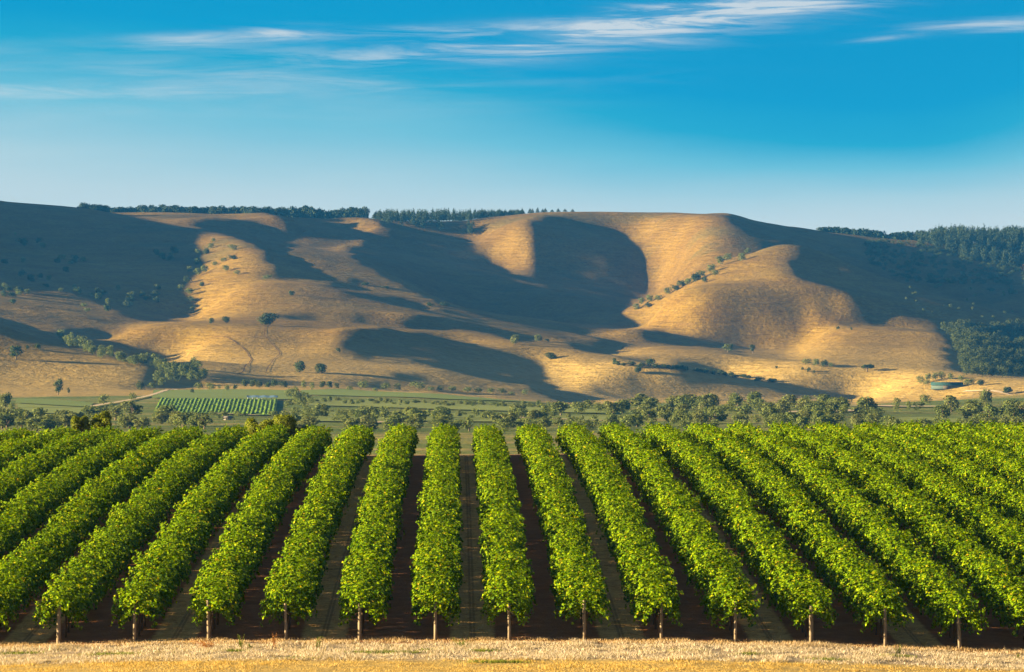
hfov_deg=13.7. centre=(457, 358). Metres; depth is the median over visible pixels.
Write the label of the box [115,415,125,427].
gum tree
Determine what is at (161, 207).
gum tree
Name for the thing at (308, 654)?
dry grass
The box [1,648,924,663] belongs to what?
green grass
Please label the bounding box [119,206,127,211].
broadleaf tree
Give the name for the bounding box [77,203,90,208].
broadleaf tree
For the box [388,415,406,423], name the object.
gum tree
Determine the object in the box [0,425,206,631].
vine row
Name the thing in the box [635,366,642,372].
broadleaf tree
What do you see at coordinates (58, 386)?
gum tree
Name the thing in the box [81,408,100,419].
gum tree
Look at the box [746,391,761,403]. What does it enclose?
broadleaf tree
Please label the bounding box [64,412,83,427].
gum tree
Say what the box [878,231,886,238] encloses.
broadleaf tree
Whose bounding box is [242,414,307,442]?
bushy tree
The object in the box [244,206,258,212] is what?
broadleaf tree
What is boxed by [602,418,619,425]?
broadleaf tree
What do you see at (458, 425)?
gum tree
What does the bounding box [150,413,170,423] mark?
broadleaf tree
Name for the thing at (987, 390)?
path
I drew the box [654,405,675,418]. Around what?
broadleaf tree
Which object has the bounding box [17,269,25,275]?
shrub
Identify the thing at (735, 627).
end post
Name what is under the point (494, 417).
broadleaf tree
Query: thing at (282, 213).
broadleaf tree
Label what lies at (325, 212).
broadleaf tree
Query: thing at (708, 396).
gum tree
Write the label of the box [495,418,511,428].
gum tree
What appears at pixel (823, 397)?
broadleaf tree
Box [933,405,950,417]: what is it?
broadleaf tree
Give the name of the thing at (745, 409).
gum tree
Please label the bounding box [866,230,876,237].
broadleaf tree
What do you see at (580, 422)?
broadleaf tree
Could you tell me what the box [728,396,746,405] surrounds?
broadleaf tree
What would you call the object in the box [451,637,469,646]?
weed
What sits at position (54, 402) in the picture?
field
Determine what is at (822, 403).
gum tree
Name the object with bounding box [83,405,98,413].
broadleaf tree
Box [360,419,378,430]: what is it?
broadleaf tree
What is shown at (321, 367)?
broadleaf tree
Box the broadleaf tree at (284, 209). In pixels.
[280,207,287,215]
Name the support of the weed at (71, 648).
on the ground at (544, 622)
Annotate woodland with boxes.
[940,318,1023,376]
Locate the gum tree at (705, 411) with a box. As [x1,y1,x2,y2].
[702,407,712,419]
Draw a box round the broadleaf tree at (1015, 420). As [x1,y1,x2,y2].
[1009,419,1022,425]
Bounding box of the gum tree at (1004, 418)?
[998,417,1009,424]
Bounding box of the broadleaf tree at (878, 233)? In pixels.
[873,230,880,237]
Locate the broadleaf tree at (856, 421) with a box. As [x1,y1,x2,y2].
[851,417,867,424]
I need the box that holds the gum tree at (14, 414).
[10,413,20,422]
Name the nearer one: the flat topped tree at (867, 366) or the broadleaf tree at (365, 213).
the flat topped tree at (867, 366)
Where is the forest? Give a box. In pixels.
[914,223,1023,267]
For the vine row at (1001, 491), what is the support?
on the ground at (544, 622)
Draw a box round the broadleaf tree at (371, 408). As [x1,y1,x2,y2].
[361,407,378,418]
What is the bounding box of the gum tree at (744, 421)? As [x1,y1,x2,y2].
[736,419,748,424]
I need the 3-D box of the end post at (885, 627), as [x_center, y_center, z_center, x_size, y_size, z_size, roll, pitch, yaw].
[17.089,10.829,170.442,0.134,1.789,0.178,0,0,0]
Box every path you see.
[91,389,176,405]
[962,390,1009,394]
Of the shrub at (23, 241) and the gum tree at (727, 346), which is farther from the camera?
the shrub at (23, 241)
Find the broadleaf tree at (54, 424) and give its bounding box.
[43,417,57,429]
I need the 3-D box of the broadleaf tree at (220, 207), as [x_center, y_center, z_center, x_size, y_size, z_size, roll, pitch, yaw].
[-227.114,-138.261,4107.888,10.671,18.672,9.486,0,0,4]
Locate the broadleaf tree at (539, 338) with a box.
[535,334,541,341]
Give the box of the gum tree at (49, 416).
[33,414,52,429]
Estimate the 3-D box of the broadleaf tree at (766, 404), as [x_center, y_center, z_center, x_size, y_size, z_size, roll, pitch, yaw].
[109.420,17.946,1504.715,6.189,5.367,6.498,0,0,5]
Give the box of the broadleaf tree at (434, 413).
[429,410,447,418]
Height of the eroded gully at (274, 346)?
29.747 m
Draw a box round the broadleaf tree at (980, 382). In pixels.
[976,379,984,385]
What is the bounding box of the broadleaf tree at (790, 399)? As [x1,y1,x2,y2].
[780,394,797,408]
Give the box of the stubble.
[0,656,1020,671]
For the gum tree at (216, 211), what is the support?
on the hills
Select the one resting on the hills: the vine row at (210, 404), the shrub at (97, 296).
the shrub at (97, 296)
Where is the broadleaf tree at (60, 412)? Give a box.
[54,410,67,417]
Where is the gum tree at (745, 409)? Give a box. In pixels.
[735,405,751,414]
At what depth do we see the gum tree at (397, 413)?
1291.17 m
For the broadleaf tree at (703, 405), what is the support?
on the hills
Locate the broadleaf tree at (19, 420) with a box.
[14,415,27,427]
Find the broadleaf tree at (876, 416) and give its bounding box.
[863,413,882,423]
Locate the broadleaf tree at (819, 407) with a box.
[811,405,825,414]
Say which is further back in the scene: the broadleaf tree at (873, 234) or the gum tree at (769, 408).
the broadleaf tree at (873, 234)
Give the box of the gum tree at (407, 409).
[404,407,416,415]
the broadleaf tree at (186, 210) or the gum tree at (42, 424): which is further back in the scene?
the broadleaf tree at (186, 210)
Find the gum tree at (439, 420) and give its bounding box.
[432,416,451,425]
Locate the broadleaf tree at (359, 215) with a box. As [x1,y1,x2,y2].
[351,208,363,217]
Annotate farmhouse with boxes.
[222,416,232,419]
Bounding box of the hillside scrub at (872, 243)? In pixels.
[863,238,1023,284]
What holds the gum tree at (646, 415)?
on the hills
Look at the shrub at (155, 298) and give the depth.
3351.85 m
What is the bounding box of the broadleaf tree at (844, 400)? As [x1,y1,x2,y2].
[835,397,851,411]
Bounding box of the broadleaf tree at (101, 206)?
[97,204,103,211]
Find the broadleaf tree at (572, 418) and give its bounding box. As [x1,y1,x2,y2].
[564,416,580,424]
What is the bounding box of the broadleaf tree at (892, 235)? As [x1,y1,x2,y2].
[887,232,900,238]
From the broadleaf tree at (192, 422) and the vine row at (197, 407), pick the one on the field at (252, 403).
the vine row at (197, 407)
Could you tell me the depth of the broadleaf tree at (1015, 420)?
1159.18 m
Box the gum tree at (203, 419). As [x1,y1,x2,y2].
[193,414,212,428]
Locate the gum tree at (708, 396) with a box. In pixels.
[701,393,715,403]
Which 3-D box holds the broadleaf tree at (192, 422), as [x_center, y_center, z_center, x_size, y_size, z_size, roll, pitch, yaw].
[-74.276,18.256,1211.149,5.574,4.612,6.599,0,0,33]
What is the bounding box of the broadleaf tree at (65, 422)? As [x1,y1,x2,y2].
[58,414,70,426]
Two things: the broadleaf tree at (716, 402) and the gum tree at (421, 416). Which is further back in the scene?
the broadleaf tree at (716, 402)
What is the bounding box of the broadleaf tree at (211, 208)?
[208,206,215,213]
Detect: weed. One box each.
[64,643,80,650]
[191,640,215,647]
[238,634,244,647]
[272,633,276,647]
[283,640,298,647]
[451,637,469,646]
[876,645,891,653]
[970,651,992,657]
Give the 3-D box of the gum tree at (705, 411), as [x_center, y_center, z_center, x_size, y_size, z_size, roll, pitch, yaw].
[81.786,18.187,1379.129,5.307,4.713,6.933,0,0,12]
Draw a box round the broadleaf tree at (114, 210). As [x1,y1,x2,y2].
[110,208,120,212]
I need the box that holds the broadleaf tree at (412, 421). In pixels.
[404,417,423,428]
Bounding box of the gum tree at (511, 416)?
[501,413,517,421]
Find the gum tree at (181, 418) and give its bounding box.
[175,413,189,426]
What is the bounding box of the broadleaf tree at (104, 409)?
[85,406,108,413]
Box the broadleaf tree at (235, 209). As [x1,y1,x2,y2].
[232,205,238,213]
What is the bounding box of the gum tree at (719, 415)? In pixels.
[707,410,728,420]
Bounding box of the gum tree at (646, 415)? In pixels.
[641,409,657,421]
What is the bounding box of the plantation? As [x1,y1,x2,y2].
[372,207,524,233]
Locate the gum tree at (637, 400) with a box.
[630,393,647,407]
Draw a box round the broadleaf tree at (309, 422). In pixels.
[297,417,319,425]
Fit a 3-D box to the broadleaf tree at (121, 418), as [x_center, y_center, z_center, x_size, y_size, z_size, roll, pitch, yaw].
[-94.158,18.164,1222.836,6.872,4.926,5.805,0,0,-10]
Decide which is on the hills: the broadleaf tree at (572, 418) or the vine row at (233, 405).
the broadleaf tree at (572, 418)
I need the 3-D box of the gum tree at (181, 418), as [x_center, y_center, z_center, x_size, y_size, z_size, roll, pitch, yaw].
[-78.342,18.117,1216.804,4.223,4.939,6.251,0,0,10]
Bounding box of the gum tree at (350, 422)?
[344,420,357,429]
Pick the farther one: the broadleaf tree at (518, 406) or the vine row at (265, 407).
the vine row at (265, 407)
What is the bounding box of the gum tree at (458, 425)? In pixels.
[447,422,462,430]
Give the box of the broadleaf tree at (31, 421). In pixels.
[23,416,49,430]
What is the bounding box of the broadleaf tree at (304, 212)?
[301,207,308,217]
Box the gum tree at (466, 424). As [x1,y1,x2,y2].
[461,417,472,430]
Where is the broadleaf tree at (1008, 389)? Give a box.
[1003,387,1012,392]
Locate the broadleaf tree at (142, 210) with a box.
[139,207,149,211]
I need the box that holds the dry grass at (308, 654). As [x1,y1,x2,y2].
[0,638,1023,670]
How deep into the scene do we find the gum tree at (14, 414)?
1294.18 m
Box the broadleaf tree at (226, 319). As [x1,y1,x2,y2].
[222,316,229,322]
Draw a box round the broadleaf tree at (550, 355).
[543,352,556,359]
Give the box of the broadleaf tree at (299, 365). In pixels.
[293,360,305,371]
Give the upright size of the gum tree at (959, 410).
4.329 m
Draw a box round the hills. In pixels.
[0,201,1023,454]
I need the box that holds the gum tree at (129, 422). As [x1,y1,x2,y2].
[121,415,137,427]
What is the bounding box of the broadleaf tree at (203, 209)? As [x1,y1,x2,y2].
[200,207,208,213]
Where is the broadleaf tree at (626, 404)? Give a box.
[616,398,632,413]
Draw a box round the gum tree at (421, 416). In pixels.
[414,413,426,422]
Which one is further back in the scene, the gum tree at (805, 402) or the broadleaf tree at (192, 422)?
the gum tree at (805, 402)
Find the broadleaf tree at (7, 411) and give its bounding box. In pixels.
[0,409,16,417]
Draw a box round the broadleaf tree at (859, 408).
[851,406,869,414]
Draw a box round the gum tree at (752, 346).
[749,344,754,352]
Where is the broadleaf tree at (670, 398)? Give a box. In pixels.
[664,395,681,409]
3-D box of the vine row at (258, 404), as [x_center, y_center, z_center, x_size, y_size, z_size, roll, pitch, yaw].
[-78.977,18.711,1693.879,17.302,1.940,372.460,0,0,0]
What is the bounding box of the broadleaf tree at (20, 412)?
[14,408,23,415]
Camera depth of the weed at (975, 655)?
166.37 m
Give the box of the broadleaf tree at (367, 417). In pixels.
[360,415,377,422]
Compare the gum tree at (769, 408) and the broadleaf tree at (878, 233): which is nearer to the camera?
the gum tree at (769, 408)
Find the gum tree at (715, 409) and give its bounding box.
[707,406,723,417]
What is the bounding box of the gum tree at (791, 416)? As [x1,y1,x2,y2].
[784,411,799,424]
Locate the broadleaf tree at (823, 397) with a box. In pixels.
[814,394,831,401]
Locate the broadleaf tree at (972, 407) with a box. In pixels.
[962,399,983,418]
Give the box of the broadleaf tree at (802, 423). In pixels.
[795,416,808,428]
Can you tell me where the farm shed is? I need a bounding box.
[931,382,962,388]
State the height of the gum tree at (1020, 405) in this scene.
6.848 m
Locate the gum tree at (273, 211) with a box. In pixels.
[268,207,276,214]
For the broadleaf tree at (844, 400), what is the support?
on the hills
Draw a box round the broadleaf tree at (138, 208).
[135,205,147,211]
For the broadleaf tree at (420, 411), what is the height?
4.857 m
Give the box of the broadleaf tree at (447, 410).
[434,406,451,416]
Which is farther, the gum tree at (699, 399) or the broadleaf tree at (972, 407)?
the gum tree at (699, 399)
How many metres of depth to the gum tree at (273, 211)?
4102.47 m
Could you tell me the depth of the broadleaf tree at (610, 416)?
1210.16 m
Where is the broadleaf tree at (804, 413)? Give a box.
[795,409,813,422]
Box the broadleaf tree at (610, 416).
[605,414,618,420]
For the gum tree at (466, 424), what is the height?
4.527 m
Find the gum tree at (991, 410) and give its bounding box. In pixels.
[982,403,997,416]
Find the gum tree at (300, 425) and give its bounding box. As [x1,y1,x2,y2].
[296,423,306,428]
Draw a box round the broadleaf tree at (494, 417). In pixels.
[487,413,504,421]
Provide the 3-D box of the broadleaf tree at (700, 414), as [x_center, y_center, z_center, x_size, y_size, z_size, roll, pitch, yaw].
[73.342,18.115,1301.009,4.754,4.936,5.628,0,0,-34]
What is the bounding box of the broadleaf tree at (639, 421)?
[632,413,643,426]
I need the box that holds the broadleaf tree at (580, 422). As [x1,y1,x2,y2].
[575,419,595,429]
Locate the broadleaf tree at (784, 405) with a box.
[774,400,791,413]
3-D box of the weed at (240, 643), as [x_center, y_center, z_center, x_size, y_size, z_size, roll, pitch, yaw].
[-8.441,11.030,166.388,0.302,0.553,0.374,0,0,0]
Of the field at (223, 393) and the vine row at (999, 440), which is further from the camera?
the field at (223, 393)
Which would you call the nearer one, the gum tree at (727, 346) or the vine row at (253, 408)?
the vine row at (253, 408)
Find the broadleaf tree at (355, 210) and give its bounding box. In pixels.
[347,207,359,216]
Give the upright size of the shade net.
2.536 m
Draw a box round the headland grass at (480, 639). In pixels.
[0,635,1023,653]
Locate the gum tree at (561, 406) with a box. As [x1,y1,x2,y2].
[551,401,569,414]
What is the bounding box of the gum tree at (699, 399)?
[696,395,711,405]
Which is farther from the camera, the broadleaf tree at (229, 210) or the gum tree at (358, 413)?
the broadleaf tree at (229, 210)
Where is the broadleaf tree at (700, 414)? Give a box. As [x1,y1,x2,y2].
[689,409,706,422]
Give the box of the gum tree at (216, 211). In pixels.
[213,207,222,213]
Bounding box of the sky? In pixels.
[0,0,1023,234]
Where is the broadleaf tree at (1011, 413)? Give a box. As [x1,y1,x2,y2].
[1004,407,1020,418]
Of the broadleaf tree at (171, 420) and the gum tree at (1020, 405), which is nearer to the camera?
the broadleaf tree at (171, 420)
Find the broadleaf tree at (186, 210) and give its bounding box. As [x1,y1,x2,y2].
[182,207,194,212]
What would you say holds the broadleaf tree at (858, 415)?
on the hills
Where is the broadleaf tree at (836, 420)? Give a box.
[827,414,844,424]
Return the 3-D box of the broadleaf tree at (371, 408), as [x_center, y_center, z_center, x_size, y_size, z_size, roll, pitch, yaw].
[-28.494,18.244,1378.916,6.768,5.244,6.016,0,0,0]
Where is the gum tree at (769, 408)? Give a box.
[761,405,775,417]
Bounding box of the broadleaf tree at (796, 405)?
[793,399,809,410]
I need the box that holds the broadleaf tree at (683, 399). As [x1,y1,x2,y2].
[673,396,690,407]
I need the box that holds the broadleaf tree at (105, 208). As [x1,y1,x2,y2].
[100,205,109,211]
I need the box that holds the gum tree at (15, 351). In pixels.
[9,346,23,358]
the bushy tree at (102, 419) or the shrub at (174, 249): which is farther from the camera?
the shrub at (174, 249)
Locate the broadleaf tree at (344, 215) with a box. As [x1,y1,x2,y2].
[342,209,350,217]
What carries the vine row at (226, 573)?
on the ground at (544, 622)
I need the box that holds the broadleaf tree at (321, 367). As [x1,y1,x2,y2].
[315,363,326,373]
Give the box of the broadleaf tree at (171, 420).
[166,412,176,426]
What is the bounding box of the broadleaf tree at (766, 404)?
[759,402,775,412]
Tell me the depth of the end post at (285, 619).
170.40 m
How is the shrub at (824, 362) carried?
on the hills
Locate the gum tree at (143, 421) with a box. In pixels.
[131,417,150,429]
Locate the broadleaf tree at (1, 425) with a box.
[0,412,11,428]
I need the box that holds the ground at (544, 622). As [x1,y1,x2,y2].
[0,453,1023,671]
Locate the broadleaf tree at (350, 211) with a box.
[347,207,354,216]
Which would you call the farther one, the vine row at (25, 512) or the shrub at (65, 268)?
the shrub at (65, 268)
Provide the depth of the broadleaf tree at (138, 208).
4143.07 m
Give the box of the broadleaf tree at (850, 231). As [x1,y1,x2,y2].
[843,227,852,234]
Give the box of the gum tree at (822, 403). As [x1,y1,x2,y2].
[814,401,826,406]
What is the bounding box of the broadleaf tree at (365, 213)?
[360,206,369,217]
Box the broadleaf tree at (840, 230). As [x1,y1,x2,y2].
[837,227,849,233]
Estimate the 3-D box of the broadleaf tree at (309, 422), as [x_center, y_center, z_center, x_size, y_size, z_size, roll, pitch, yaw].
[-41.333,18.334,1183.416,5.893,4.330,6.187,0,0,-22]
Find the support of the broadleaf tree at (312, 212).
on the hills
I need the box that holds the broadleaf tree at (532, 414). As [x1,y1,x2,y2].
[526,409,541,418]
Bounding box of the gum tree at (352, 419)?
[343,418,359,425]
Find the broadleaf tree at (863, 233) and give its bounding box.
[859,228,870,236]
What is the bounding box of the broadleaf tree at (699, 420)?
[690,418,707,425]
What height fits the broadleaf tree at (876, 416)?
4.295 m
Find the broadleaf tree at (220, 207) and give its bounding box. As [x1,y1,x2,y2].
[217,205,225,213]
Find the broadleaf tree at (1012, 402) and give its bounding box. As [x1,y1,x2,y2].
[1002,398,1020,407]
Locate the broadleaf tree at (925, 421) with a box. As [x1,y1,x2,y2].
[916,418,932,426]
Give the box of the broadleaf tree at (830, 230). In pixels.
[825,226,836,232]
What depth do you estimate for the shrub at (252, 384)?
2308.21 m
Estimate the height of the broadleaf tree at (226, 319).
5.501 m
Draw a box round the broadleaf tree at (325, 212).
[324,209,331,218]
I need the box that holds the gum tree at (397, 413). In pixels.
[389,411,403,418]
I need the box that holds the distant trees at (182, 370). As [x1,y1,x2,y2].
[0,238,1023,431]
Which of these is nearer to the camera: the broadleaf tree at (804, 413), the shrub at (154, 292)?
the broadleaf tree at (804, 413)
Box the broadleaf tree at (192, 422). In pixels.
[186,414,203,427]
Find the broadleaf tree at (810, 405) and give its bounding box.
[802,403,818,415]
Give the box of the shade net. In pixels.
[247,395,277,398]
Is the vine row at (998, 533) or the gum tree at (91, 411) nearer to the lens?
the vine row at (998, 533)
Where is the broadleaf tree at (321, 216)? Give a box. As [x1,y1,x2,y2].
[317,207,324,218]
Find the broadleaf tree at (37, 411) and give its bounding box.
[31,407,47,418]
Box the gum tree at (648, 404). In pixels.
[641,398,656,409]
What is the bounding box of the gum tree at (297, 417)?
[290,413,301,421]
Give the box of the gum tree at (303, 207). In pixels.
[298,205,306,217]
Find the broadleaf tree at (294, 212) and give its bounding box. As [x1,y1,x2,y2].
[290,206,300,217]
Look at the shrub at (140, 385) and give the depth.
2281.59 m
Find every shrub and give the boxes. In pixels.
[1,290,7,295]
[8,292,16,296]
[15,237,27,245]
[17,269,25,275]
[27,274,34,281]
[63,266,68,271]
[73,287,81,293]
[95,293,101,299]
[136,380,144,389]
[151,290,159,294]
[151,296,159,302]
[158,253,165,258]
[170,245,178,252]
[183,276,190,282]
[202,248,209,253]
[240,379,250,386]
[249,379,256,386]
[255,380,262,386]
[271,379,277,385]
[277,381,287,386]
[319,381,325,386]
[670,284,678,289]
[677,280,685,285]
[690,272,700,282]
[820,360,828,365]
[1008,288,1016,293]
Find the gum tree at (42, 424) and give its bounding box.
[33,419,57,429]
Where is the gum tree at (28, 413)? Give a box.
[23,410,33,417]
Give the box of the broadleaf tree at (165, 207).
[161,205,171,211]
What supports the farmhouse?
on the hills
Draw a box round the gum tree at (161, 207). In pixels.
[158,204,165,211]
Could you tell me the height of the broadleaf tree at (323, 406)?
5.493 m
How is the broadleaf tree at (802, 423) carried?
on the hills
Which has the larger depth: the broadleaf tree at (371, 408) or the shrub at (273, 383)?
the shrub at (273, 383)
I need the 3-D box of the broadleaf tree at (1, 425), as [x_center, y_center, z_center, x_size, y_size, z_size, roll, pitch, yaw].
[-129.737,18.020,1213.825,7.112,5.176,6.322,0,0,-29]
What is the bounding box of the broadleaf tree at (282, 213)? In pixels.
[276,208,287,215]
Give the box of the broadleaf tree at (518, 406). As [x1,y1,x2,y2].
[509,404,525,412]
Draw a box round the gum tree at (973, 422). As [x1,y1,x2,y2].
[962,419,975,426]
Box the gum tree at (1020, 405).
[1014,401,1023,415]
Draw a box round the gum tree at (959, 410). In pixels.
[956,407,969,418]
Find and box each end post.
[56,605,60,643]
[133,604,135,641]
[206,600,209,640]
[284,603,286,640]
[358,603,361,639]
[434,602,436,639]
[508,603,510,639]
[582,600,585,640]
[660,602,662,639]
[734,601,736,641]
[809,605,813,641]
[884,607,886,645]
[957,610,960,649]
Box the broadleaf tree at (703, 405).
[696,401,712,410]
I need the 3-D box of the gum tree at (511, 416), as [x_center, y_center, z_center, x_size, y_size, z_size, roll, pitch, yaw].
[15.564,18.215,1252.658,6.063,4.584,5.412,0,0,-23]
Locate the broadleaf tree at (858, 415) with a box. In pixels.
[850,413,863,426]
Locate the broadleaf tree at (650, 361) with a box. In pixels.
[646,358,655,365]
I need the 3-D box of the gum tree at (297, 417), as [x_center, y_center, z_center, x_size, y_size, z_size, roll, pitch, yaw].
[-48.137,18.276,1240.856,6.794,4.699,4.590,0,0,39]
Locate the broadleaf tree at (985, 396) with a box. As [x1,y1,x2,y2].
[978,389,991,404]
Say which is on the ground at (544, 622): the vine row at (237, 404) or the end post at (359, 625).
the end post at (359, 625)
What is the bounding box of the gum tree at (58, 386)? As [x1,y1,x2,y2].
[53,379,62,394]
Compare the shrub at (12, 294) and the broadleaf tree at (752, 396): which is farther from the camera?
the shrub at (12, 294)
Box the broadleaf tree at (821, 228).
[816,227,825,231]
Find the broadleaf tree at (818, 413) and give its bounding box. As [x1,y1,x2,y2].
[811,410,823,423]
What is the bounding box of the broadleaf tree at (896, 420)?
[885,418,900,427]
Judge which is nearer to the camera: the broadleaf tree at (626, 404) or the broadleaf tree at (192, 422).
the broadleaf tree at (192, 422)
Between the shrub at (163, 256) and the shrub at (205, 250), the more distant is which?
the shrub at (205, 250)
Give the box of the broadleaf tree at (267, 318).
[256,313,279,325]
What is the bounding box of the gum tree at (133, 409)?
[119,401,142,414]
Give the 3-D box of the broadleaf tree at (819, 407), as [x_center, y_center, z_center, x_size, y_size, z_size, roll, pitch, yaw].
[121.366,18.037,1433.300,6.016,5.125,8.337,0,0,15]
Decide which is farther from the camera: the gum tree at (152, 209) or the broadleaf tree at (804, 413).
the gum tree at (152, 209)
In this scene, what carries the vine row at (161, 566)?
on the ground at (544, 622)
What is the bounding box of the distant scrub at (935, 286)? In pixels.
[14,232,1012,413]
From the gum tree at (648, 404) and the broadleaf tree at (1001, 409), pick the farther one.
the gum tree at (648, 404)
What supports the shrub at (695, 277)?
on the hills
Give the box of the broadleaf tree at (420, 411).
[407,408,426,417]
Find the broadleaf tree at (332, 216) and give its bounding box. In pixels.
[327,210,337,218]
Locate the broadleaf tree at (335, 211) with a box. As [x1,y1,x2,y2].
[331,209,339,217]
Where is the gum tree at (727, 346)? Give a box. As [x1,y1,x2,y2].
[723,344,732,351]
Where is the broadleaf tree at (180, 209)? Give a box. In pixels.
[177,207,185,212]
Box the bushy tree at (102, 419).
[71,410,111,433]
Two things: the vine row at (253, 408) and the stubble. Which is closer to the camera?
the stubble
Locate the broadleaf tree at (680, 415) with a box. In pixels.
[673,409,687,422]
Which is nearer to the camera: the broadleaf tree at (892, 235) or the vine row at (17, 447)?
the vine row at (17, 447)
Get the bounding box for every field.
[15,398,92,406]
[17,403,83,413]
[152,389,293,398]
[154,398,277,414]
[299,410,624,423]
[300,389,542,402]
[309,398,606,412]
[877,417,965,425]
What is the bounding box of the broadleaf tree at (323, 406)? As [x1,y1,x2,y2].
[312,403,329,415]
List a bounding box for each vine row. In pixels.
[0,424,121,513]
[0,425,80,470]
[0,425,163,561]
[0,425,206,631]
[0,427,36,444]
[32,423,249,637]
[111,424,291,639]
[178,398,185,410]
[182,399,189,411]
[186,399,193,411]
[187,424,332,638]
[190,398,197,411]
[194,399,201,411]
[198,398,205,411]
[201,399,208,412]
[206,398,212,412]
[209,398,216,412]
[214,398,220,411]
[218,399,224,411]
[223,399,228,409]
[226,399,232,411]
[230,398,236,412]
[234,399,240,412]
[239,399,244,412]
[242,399,248,412]
[246,399,252,413]
[250,399,256,413]
[255,399,260,412]
[258,424,376,633]
[259,399,263,412]
[263,400,268,413]
[267,400,271,413]
[270,399,276,413]
[336,422,418,633]
[410,423,465,628]
[471,423,537,628]
[513,423,612,638]
[555,422,683,638]
[597,422,760,639]
[640,422,838,640]
[681,423,913,639]
[724,421,988,646]
[767,419,1023,639]
[808,421,1023,577]
[853,421,1023,529]
[893,419,1023,488]
[934,418,1023,459]
[974,419,1023,440]
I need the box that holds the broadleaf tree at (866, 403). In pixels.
[855,396,877,410]
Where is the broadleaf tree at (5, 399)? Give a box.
[0,392,12,408]
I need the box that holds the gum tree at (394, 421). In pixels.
[384,418,399,426]
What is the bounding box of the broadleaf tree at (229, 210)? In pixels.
[223,207,233,213]
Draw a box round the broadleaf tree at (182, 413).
[171,411,196,426]
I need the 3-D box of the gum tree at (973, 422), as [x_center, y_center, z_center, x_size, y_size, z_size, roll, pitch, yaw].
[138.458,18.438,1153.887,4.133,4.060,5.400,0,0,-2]
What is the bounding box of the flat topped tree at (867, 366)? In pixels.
[861,364,873,371]
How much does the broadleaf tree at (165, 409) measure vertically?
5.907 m
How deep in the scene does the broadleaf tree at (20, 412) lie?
1350.82 m
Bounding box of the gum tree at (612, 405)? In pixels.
[603,401,622,414]
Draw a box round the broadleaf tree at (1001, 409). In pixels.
[994,406,1010,417]
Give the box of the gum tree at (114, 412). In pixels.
[108,405,122,419]
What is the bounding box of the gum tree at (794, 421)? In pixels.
[791,416,812,427]
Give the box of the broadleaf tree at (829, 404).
[825,401,839,410]
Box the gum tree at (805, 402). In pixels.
[798,399,816,407]
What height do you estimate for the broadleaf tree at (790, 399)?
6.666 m
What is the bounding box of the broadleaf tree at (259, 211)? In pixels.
[251,208,264,212]
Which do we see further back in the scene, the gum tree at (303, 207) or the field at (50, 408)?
the gum tree at (303, 207)
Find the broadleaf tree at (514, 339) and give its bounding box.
[510,334,519,344]
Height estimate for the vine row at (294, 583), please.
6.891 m
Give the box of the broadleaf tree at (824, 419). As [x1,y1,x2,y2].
[816,415,833,423]
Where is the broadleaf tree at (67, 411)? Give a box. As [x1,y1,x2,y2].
[55,409,72,423]
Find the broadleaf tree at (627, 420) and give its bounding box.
[620,415,638,426]
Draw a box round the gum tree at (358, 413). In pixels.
[353,409,369,419]
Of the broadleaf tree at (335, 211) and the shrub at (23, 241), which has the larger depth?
the broadleaf tree at (335, 211)
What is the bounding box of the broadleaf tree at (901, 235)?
[892,232,907,239]
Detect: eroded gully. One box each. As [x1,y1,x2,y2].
[212,335,251,373]
[264,325,279,370]
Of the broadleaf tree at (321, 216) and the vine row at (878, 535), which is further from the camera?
the broadleaf tree at (321, 216)
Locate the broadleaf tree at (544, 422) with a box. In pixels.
[536,416,550,428]
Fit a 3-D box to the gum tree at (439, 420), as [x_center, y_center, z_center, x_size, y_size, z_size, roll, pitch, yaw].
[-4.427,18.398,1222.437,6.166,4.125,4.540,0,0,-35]
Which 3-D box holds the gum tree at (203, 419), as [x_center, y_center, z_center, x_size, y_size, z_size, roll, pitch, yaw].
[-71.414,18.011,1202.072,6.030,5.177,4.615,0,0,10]
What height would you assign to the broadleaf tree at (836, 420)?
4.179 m
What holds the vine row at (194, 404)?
on the field at (252, 403)
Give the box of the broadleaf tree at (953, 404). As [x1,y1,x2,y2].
[942,395,959,411]
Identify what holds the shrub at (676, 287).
on the hills
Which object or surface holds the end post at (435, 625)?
on the ground at (544, 622)
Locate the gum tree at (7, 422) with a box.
[0,414,15,428]
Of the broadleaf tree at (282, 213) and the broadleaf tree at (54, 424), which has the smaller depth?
the broadleaf tree at (54, 424)
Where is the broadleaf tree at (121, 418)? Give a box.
[117,413,137,427]
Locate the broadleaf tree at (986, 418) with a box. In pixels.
[977,417,997,421]
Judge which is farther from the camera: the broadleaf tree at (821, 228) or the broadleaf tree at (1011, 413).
the broadleaf tree at (821, 228)
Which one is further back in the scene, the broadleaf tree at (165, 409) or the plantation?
the plantation
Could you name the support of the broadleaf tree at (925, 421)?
on the hills
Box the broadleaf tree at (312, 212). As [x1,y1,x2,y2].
[305,206,316,217]
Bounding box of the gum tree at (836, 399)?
[832,397,841,412]
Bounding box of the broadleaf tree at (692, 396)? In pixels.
[681,394,696,404]
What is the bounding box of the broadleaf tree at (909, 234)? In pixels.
[904,231,914,239]
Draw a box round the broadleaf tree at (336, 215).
[334,209,342,217]
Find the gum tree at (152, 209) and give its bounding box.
[150,206,158,211]
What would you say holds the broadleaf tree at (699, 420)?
on the hills
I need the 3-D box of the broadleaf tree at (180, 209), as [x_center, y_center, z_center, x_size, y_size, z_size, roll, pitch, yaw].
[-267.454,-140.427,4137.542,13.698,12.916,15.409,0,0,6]
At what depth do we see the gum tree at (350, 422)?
1141.31 m
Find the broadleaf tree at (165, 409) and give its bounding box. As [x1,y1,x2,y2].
[153,404,176,418]
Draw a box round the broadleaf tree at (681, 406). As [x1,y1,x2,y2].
[674,404,689,411]
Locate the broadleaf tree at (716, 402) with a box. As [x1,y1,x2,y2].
[713,394,719,405]
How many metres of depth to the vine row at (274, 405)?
1689.59 m

